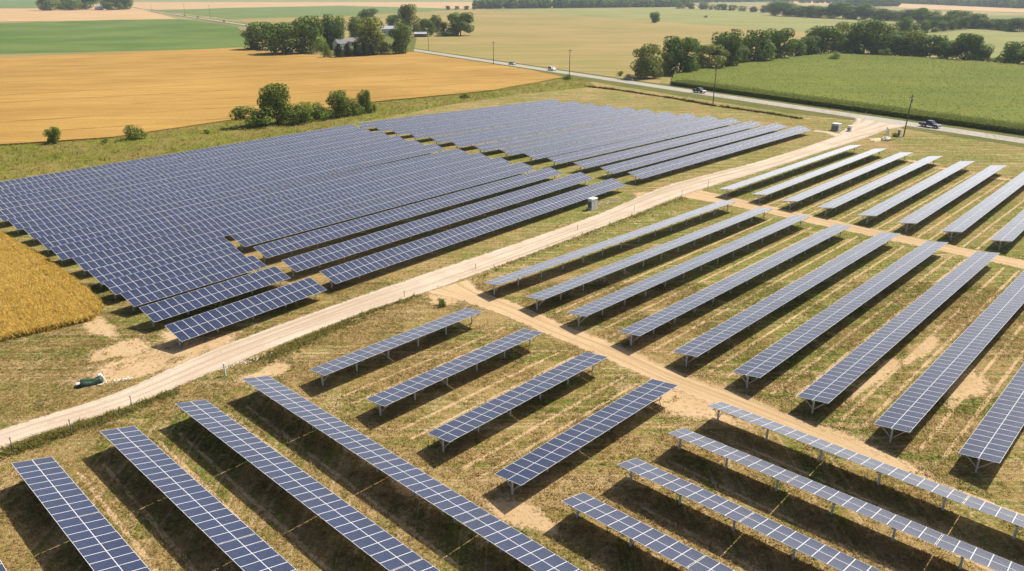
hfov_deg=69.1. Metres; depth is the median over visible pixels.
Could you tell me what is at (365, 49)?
conifer
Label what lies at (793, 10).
tree
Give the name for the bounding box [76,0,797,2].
field
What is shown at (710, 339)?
solar table
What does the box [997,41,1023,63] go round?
tree
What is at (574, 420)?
wheel mark
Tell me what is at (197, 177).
solar table
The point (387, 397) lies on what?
solar table
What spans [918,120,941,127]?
pickup truck
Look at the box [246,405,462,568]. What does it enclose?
wheel mark
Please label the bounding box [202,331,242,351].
bare soil
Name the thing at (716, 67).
utility pole
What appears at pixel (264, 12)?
field
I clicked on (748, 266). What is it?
wheel mark
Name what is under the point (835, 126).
electrical cabinet
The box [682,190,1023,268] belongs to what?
dirt track
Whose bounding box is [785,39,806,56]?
tree
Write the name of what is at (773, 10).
tree
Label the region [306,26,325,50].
tree
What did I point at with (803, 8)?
tree
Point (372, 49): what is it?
conifer
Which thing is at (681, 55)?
tree
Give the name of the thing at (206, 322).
solar table
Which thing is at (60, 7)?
tree
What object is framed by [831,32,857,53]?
tree
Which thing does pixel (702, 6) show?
tree
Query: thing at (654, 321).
solar table
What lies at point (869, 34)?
tree
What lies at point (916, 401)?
solar table
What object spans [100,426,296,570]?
solar table
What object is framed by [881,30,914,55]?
tree
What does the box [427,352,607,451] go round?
solar table
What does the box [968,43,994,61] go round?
tree
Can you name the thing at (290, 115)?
bush
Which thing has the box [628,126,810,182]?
solar table
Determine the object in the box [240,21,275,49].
tree
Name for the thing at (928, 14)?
tree
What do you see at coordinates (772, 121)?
grass
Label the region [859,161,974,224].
solar table
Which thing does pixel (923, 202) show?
wheel mark
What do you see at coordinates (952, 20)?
tree
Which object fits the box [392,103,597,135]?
solar table
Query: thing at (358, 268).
solar table
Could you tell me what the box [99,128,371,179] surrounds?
solar table
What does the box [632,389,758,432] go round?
bare soil
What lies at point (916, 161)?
bare soil
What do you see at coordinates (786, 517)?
wheel mark
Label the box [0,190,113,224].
solar table
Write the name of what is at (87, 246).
solar table
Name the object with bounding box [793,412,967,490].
bare soil
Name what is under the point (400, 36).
tree
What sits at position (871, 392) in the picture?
wheel mark
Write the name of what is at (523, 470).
solar table
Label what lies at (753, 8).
tree
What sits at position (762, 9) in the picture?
tree
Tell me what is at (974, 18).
tree
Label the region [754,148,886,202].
solar table
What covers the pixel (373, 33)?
tree
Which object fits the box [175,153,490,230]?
solar table
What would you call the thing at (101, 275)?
solar table
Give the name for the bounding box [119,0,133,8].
tree
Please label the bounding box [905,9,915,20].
tree
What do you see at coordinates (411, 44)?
lawn
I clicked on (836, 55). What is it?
bush
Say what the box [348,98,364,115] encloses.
bush
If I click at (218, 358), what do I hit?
dirt track
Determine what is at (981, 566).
wheel mark
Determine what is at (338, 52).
conifer
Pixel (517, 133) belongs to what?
solar table
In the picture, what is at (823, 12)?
tree
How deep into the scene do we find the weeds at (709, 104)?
255.46 m
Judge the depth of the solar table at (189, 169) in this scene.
162.32 m
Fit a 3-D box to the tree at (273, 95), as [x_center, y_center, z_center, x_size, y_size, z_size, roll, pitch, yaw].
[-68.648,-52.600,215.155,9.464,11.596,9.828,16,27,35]
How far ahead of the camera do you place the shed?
621.22 m
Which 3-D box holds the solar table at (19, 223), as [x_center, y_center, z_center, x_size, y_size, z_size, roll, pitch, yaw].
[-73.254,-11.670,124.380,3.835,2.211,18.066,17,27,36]
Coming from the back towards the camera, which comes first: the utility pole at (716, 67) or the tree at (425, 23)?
the tree at (425, 23)
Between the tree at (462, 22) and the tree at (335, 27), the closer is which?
the tree at (335, 27)
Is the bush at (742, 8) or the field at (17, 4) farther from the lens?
the field at (17, 4)
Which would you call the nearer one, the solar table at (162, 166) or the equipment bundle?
the equipment bundle
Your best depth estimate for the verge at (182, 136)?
193.74 m
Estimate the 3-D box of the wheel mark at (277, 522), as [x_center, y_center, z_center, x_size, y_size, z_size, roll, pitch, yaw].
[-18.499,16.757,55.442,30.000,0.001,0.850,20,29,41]
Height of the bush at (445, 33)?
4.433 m
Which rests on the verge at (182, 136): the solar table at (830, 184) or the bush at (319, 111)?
the bush at (319, 111)
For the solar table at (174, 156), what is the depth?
172.62 m
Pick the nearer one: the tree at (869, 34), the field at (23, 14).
the tree at (869, 34)
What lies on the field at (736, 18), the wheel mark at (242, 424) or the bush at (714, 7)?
the bush at (714, 7)
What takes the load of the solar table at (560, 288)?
on the ground at (990, 531)
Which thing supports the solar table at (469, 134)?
on the ground at (990, 531)
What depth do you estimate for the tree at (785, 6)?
1131.17 m
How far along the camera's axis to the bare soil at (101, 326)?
85.56 m
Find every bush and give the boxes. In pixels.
[122,124,146,140]
[228,106,273,126]
[279,104,304,125]
[292,101,315,123]
[306,102,335,120]
[322,43,331,56]
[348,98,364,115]
[367,101,376,112]
[436,31,453,36]
[437,298,445,306]
[459,93,470,97]
[669,66,679,73]
[675,2,685,8]
[709,4,716,9]
[738,6,746,10]
[828,52,841,58]
[878,48,892,55]
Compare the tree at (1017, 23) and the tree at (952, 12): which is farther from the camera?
the tree at (952, 12)
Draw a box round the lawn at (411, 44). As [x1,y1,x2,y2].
[320,34,416,55]
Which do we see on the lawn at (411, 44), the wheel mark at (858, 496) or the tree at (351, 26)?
the tree at (351, 26)
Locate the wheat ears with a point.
(19, 274)
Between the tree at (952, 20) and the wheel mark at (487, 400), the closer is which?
the wheel mark at (487, 400)
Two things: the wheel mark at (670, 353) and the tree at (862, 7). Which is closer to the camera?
the wheel mark at (670, 353)
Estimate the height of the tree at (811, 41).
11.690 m
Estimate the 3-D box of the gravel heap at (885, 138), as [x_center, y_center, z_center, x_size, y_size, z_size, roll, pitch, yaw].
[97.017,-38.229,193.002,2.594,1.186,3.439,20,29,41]
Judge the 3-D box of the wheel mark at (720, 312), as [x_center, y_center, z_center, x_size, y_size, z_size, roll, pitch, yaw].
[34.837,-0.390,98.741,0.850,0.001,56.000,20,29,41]
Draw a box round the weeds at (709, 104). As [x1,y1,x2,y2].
[586,85,802,118]
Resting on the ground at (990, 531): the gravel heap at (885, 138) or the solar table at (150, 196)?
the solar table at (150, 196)
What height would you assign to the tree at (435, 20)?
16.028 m
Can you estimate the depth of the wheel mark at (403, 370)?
77.51 m
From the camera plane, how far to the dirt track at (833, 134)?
202.54 m
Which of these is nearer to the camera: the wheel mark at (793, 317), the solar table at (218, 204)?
the wheel mark at (793, 317)
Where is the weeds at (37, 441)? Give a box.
[0,384,181,459]
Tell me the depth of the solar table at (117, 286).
98.19 m
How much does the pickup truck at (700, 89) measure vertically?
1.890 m
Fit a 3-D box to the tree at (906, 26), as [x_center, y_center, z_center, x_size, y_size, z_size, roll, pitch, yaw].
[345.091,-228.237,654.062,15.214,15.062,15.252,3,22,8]
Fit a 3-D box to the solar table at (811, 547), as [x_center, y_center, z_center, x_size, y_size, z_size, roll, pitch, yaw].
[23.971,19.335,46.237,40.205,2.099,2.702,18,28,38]
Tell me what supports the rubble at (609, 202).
on the ground at (990, 531)
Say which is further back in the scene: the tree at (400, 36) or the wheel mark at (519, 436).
the tree at (400, 36)
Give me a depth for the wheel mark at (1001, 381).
70.15 m
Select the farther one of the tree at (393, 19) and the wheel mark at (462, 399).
the tree at (393, 19)
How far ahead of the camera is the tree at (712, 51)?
359.12 m
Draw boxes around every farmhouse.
[94,5,103,9]
[331,37,346,49]
[344,36,360,45]
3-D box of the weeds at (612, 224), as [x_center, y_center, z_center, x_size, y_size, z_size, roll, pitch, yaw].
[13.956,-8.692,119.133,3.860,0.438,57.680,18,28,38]
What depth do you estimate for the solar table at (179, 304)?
90.58 m
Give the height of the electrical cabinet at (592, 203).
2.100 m
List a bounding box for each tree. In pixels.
[35,0,61,10]
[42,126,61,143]
[54,0,65,9]
[62,0,82,9]
[76,0,98,8]
[98,0,124,9]
[102,2,114,9]
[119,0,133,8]
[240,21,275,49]
[256,82,293,122]
[260,22,306,52]
[286,15,324,53]
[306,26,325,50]
[321,14,346,48]
[325,90,352,116]
[345,16,364,37]
[353,17,391,52]
[355,89,370,112]
[356,8,378,21]
[385,14,402,25]
[388,23,411,53]
[397,4,420,33]
[418,18,435,35]
[429,15,442,31]
[440,22,450,34]
[446,12,474,34]
[630,43,663,77]
[649,11,660,22]
[658,51,674,74]
[662,36,701,71]
[687,2,694,8]
[695,44,730,68]
[698,2,709,8]
[710,29,744,65]
[716,4,727,9]
[728,5,737,9]
[733,45,749,62]
[741,29,776,61]
[749,6,758,11]
[760,5,769,11]
[764,1,783,15]
[766,28,797,58]
[776,1,796,15]
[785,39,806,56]
[786,5,804,16]
[797,6,812,16]
[798,35,821,54]
[804,5,820,16]
[805,25,844,53]
[813,6,830,17]
[826,2,842,17]
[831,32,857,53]
[834,2,853,18]
[835,21,856,47]
[843,5,860,18]
[845,19,887,54]
[854,3,874,18]
[863,20,896,53]
[864,8,879,19]
[871,8,894,19]
[881,10,900,20]
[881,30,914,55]
[895,17,912,33]
[895,30,927,55]
[896,9,908,20]
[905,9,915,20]
[910,8,928,22]
[910,24,920,32]
[911,34,948,56]
[920,21,930,32]
[922,11,941,20]
[929,20,939,31]
[930,14,946,21]
[935,20,947,30]
[936,40,961,58]
[942,10,960,19]
[945,14,959,29]
[951,11,972,21]
[951,33,985,60]
[955,16,971,28]
[968,14,980,27]
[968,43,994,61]
[971,13,989,27]
[974,18,998,28]
[990,19,1006,29]
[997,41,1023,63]
[998,18,1012,29]
[1005,18,1023,30]
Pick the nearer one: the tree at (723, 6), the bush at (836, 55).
the bush at (836, 55)
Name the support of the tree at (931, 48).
on the ground at (990, 531)
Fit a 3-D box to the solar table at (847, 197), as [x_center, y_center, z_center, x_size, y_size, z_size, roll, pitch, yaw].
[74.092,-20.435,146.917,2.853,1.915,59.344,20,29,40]
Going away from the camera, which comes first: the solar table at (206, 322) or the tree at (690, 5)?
the solar table at (206, 322)
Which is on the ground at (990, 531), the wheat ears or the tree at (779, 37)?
the tree at (779, 37)
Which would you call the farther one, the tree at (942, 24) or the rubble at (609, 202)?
the tree at (942, 24)
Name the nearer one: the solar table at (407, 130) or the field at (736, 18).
the solar table at (407, 130)
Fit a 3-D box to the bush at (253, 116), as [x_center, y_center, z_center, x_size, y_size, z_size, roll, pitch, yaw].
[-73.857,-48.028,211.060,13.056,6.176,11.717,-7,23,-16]
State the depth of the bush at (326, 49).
428.20 m
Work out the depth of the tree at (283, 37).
445.41 m
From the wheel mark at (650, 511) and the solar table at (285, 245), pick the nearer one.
the wheel mark at (650, 511)
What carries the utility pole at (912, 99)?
on the ground at (990, 531)
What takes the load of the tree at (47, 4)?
on the field at (23, 14)
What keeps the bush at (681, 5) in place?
on the field at (736, 18)
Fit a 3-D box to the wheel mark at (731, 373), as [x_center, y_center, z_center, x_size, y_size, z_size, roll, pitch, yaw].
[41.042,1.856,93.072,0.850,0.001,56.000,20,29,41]
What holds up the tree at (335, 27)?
on the lawn at (411, 44)
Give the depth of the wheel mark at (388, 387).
74.31 m
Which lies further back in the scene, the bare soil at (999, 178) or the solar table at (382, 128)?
the solar table at (382, 128)
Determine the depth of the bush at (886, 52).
430.36 m
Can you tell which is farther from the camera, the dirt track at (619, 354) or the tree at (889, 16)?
the tree at (889, 16)
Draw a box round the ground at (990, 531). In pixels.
[0,3,1023,570]
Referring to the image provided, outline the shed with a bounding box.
[414,32,426,36]
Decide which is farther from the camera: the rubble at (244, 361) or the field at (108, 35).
the field at (108, 35)
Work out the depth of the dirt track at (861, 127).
210.66 m
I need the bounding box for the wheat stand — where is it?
[0,236,95,340]
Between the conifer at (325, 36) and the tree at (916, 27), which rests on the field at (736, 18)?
the tree at (916, 27)
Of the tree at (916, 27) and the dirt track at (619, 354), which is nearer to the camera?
the dirt track at (619, 354)
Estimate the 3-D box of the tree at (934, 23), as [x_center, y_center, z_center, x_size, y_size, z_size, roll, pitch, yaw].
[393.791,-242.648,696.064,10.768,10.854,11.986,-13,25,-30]
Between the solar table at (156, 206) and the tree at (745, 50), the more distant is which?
the tree at (745, 50)
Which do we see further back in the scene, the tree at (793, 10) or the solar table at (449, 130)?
the tree at (793, 10)
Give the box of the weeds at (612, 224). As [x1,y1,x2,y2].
[471,196,690,280]
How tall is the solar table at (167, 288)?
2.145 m
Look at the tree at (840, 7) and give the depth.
1027.73 m
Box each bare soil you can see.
[35,332,216,386]
[74,354,172,390]
[79,315,120,341]
[82,334,159,363]
[153,330,191,344]
[154,337,211,356]
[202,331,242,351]
[227,360,291,385]
[377,472,431,504]
[422,292,460,305]
[474,488,562,540]
[631,192,648,197]
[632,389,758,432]
[713,384,797,419]
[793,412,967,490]
[833,351,901,413]
[899,327,940,369]
[901,159,940,164]
[928,167,977,172]
[941,364,995,410]
[968,175,1009,179]
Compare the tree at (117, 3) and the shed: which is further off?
the tree at (117, 3)
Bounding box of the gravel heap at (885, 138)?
[881,136,890,140]
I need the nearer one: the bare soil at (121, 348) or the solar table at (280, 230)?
the bare soil at (121, 348)
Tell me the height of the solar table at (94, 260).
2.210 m
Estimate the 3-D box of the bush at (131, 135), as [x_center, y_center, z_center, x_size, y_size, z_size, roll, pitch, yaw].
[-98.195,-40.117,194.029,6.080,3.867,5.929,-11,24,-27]
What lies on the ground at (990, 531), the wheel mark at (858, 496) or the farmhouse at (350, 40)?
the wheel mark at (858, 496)
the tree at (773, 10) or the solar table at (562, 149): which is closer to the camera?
the solar table at (562, 149)
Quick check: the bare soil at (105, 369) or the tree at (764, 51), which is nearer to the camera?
the bare soil at (105, 369)
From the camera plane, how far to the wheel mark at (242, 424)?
64.78 m
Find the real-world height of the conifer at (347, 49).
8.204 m
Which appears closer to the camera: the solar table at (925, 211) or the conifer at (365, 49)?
the solar table at (925, 211)
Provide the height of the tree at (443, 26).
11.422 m
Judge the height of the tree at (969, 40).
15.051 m
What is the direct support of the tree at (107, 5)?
on the field at (23, 14)
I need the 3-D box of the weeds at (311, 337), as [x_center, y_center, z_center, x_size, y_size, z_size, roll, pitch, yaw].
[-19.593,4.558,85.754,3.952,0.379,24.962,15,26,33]
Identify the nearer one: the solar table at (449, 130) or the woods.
the solar table at (449, 130)
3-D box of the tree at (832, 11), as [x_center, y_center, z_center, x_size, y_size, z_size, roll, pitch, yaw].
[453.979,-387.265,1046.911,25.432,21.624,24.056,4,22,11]
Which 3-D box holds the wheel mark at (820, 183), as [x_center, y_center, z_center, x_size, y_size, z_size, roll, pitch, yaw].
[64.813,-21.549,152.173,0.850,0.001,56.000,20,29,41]
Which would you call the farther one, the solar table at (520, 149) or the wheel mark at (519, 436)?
the solar table at (520, 149)
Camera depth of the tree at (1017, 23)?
702.54 m
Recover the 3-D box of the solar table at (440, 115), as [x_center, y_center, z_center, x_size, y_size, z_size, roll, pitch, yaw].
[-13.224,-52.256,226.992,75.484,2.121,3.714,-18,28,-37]
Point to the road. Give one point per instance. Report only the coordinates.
(945, 129)
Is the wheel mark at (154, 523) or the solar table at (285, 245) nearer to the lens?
the wheel mark at (154, 523)
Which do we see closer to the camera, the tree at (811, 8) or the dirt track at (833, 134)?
the dirt track at (833, 134)
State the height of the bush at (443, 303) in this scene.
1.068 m
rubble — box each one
[112,376,132,381]
[219,352,271,369]
[597,199,622,204]
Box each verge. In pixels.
[0,79,592,179]
[131,7,892,119]
[851,117,1023,146]
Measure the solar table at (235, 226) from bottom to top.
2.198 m
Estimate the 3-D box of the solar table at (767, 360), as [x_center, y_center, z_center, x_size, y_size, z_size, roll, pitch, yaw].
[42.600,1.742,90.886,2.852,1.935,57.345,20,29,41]
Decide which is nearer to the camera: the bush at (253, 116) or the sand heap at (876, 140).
the sand heap at (876, 140)
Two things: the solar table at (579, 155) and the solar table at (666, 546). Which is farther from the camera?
the solar table at (579, 155)
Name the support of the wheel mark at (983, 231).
on the ground at (990, 531)
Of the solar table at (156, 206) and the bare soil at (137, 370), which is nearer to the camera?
the bare soil at (137, 370)
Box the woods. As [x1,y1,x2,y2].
[472,0,1023,8]
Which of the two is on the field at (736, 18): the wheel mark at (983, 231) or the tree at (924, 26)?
the tree at (924, 26)
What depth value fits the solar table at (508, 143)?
193.91 m
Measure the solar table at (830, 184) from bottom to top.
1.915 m
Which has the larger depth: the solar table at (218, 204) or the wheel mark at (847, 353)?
the solar table at (218, 204)
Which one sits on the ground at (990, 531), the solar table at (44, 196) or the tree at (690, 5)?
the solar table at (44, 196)
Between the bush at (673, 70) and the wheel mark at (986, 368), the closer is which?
the wheel mark at (986, 368)
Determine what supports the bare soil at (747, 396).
on the ground at (990, 531)
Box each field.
[0,0,37,7]
[0,4,176,21]
[0,19,249,53]
[0,47,562,145]
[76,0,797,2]
[132,2,552,9]
[161,6,462,18]
[233,9,810,83]
[486,7,935,42]
[671,53,1023,134]
[790,1,1023,11]
[829,29,1023,62]
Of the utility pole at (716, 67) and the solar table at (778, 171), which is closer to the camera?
the solar table at (778, 171)
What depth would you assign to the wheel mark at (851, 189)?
145.35 m
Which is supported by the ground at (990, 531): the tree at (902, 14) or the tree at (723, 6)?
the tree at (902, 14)
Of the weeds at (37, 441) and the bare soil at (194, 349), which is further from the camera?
the bare soil at (194, 349)
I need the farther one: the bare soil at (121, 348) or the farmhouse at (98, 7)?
the farmhouse at (98, 7)
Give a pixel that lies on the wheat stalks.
(95, 312)
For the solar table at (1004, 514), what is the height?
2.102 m
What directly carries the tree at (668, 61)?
on the ground at (990, 531)
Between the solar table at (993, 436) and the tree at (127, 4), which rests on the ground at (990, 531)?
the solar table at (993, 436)
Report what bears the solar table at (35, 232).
on the ground at (990, 531)
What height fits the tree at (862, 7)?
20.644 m
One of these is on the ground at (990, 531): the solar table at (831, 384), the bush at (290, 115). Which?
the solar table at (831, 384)
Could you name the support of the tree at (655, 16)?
on the field at (603, 46)
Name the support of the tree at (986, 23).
on the ground at (990, 531)
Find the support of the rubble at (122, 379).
on the bare soil at (137, 370)
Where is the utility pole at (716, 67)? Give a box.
[713,65,718,102]
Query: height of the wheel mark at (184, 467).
0.001 m
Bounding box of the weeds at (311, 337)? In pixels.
[246,293,421,366]
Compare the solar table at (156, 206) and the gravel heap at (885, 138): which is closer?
the solar table at (156, 206)
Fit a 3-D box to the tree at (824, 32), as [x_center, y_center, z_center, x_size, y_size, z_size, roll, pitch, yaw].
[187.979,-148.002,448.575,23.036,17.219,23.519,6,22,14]
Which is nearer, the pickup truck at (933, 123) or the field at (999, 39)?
the pickup truck at (933, 123)
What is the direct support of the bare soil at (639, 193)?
on the ground at (990, 531)
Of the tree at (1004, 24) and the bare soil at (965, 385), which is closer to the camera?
the bare soil at (965, 385)
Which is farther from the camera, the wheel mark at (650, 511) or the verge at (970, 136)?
the verge at (970, 136)
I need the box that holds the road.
[101,3,1023,142]
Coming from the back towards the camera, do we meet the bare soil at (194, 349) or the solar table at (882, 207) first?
the solar table at (882, 207)
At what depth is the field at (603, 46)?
616.37 m
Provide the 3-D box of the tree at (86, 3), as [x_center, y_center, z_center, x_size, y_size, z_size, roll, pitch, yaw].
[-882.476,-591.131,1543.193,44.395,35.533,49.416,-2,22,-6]
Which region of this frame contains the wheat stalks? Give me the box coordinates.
[0,230,103,341]
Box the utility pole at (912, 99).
[903,94,914,136]
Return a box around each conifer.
[320,20,331,48]
[333,43,346,57]
[343,43,354,56]
[352,42,363,55]
[360,41,371,55]
[369,44,376,54]
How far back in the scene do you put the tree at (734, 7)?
1457.08 m
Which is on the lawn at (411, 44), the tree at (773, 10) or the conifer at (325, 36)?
the conifer at (325, 36)
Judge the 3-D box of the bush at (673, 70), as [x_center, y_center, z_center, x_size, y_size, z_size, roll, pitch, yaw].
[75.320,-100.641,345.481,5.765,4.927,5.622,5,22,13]
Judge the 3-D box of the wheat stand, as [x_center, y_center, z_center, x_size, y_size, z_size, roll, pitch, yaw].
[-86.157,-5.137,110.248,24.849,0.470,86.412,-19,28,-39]
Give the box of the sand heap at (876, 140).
[870,138,880,141]
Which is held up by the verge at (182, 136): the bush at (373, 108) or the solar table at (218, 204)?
the bush at (373, 108)
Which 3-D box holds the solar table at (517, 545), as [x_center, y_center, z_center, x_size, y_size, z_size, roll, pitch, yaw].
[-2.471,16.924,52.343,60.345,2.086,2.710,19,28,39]
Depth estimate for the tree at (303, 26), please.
452.04 m
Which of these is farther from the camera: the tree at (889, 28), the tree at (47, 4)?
the tree at (47, 4)
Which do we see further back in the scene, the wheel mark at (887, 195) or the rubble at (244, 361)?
the wheel mark at (887, 195)
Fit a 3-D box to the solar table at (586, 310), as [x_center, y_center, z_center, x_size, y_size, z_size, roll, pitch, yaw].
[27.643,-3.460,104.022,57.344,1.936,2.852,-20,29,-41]
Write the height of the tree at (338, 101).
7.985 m
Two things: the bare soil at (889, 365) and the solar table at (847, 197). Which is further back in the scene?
the solar table at (847, 197)
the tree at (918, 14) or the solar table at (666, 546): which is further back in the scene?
the tree at (918, 14)
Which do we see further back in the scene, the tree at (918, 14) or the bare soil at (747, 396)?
the tree at (918, 14)
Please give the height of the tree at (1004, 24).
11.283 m
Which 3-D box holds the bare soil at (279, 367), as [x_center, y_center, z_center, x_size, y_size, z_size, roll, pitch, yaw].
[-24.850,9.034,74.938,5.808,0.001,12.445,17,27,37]
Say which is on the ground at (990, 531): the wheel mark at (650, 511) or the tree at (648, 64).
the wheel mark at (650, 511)
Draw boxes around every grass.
[0,92,1023,303]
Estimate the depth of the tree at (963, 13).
796.56 m
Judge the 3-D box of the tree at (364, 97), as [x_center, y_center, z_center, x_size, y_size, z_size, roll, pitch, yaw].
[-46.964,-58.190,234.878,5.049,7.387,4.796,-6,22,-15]
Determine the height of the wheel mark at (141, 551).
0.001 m
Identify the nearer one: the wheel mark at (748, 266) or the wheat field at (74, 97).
the wheel mark at (748, 266)
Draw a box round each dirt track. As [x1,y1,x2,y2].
[0,130,884,448]
[422,280,1023,515]
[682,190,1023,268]
[815,130,840,135]
[838,118,904,135]
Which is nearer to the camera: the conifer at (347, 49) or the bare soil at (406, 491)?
the bare soil at (406, 491)
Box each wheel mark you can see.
[76,472,158,570]
[101,462,197,570]
[157,440,270,546]
[177,432,331,570]
[226,413,416,562]
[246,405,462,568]
[343,327,505,395]
[352,332,514,402]
[397,350,561,431]
[410,356,573,438]
[461,376,624,470]
[475,382,639,479]
[553,218,772,312]
[600,227,812,329]
[614,229,823,334]
[621,495,761,570]
[652,236,857,349]
[667,239,867,355]
[669,460,899,570]
[709,246,904,371]
[710,430,1021,565]
[725,250,912,377]
[767,159,879,204]
[770,256,951,394]
[788,259,965,401]
[800,164,908,211]
[838,169,939,219]
[840,267,1004,420]
[860,270,1019,427]
[875,173,975,228]
[882,523,994,570]
[917,178,1009,237]
[917,322,1023,450]
[941,350,1023,459]
[962,200,1023,246]
[976,222,1008,249]
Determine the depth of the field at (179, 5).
2101.96 m
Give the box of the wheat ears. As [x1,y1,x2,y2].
[0,232,99,335]
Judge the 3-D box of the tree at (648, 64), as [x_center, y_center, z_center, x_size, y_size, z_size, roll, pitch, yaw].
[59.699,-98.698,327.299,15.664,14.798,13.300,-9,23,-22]
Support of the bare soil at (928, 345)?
on the ground at (990, 531)
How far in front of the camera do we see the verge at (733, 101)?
283.25 m
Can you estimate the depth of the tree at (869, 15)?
989.67 m
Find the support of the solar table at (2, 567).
on the ground at (990, 531)
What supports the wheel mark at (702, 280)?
on the ground at (990, 531)
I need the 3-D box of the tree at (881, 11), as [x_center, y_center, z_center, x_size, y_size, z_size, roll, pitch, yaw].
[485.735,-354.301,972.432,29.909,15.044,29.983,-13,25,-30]
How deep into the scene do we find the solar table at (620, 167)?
173.14 m
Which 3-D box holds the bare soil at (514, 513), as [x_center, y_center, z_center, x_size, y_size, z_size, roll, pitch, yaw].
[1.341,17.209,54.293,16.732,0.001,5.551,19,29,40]
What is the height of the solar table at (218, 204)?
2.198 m
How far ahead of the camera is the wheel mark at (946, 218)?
131.13 m
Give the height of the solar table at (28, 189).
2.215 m
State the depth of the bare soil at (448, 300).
93.32 m
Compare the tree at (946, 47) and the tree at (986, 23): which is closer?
the tree at (946, 47)
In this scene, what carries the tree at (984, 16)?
on the ground at (990, 531)
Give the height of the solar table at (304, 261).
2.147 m
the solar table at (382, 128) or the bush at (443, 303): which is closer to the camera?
the bush at (443, 303)
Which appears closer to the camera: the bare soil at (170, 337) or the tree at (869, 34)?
the bare soil at (170, 337)
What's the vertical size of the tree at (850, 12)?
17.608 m
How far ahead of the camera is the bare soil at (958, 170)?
160.31 m
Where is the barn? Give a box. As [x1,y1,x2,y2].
[381,26,396,33]
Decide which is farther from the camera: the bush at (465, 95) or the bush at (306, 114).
the bush at (465, 95)
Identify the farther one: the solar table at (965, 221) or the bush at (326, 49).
the bush at (326, 49)
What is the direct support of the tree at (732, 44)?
on the ground at (990, 531)
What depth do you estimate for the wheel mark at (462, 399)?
71.01 m
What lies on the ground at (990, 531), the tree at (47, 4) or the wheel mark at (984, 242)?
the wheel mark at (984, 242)
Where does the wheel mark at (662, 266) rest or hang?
on the ground at (990, 531)
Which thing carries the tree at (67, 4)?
on the field at (23, 14)
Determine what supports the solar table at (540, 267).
on the ground at (990, 531)
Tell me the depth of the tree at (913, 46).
429.22 m
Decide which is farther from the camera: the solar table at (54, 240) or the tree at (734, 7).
the tree at (734, 7)
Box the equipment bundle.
[76,373,106,388]
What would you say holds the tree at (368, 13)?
on the field at (603, 46)
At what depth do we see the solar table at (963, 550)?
53.53 m
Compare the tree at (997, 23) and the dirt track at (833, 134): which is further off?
the tree at (997, 23)
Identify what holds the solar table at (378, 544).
on the ground at (990, 531)
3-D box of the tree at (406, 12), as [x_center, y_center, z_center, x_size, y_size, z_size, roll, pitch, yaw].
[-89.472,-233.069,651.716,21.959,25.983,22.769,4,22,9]
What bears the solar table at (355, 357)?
on the ground at (990, 531)
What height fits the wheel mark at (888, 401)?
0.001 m
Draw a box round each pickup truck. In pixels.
[692,87,705,92]
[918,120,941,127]
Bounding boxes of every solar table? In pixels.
[0,167,96,189]
[0,173,105,198]
[0,179,119,209]
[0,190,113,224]
[0,561,6,570]
[7,197,131,233]
[11,457,150,570]
[23,204,151,242]
[37,212,167,253]
[50,220,186,263]
[72,228,210,274]
[88,236,236,287]
[91,124,358,173]
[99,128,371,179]
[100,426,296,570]
[103,247,245,297]
[106,135,406,197]
[112,131,389,186]
[120,255,266,310]
[123,140,422,204]
[139,266,289,326]
[141,143,445,212]
[159,148,469,220]
[165,277,325,345]
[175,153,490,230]
[175,400,438,570]
[199,157,511,238]
[230,162,535,250]
[242,376,581,570]
[254,167,562,262]
[281,172,593,276]
[309,308,482,385]
[319,178,625,287]
[356,99,560,127]
[366,328,542,416]
[374,101,579,132]
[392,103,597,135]
[409,105,615,139]
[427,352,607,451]
[431,107,636,144]
[451,109,654,147]
[474,111,676,152]
[484,200,735,294]
[495,379,677,494]
[500,113,698,156]
[524,116,719,162]
[526,207,772,309]
[548,118,740,167]
[562,492,734,570]
[567,215,810,326]
[573,121,762,171]
[600,123,785,177]
[617,458,880,570]
[618,225,851,345]
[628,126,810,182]
[668,428,1023,570]
[673,232,900,366]
[707,402,1023,539]
[720,145,860,196]
[733,241,947,387]
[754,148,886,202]
[782,152,912,209]
[797,251,998,413]
[819,156,941,215]
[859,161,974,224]
[874,271,1023,442]
[897,165,1006,231]
[942,171,1023,240]
[958,363,1023,472]
[990,209,1023,249]
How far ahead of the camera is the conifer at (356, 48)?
433.38 m
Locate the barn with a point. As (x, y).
(385, 30)
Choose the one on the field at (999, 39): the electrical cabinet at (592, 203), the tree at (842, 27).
the tree at (842, 27)
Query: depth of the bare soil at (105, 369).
78.13 m
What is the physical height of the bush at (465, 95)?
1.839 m
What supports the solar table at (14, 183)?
on the ground at (990, 531)
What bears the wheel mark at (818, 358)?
on the ground at (990, 531)
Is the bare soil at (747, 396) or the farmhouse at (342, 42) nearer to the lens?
the bare soil at (747, 396)
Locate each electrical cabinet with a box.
[587,197,598,210]
[831,122,841,130]
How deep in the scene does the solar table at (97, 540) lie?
52.11 m
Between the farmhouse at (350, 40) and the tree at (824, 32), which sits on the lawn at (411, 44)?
the farmhouse at (350, 40)
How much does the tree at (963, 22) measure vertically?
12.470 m

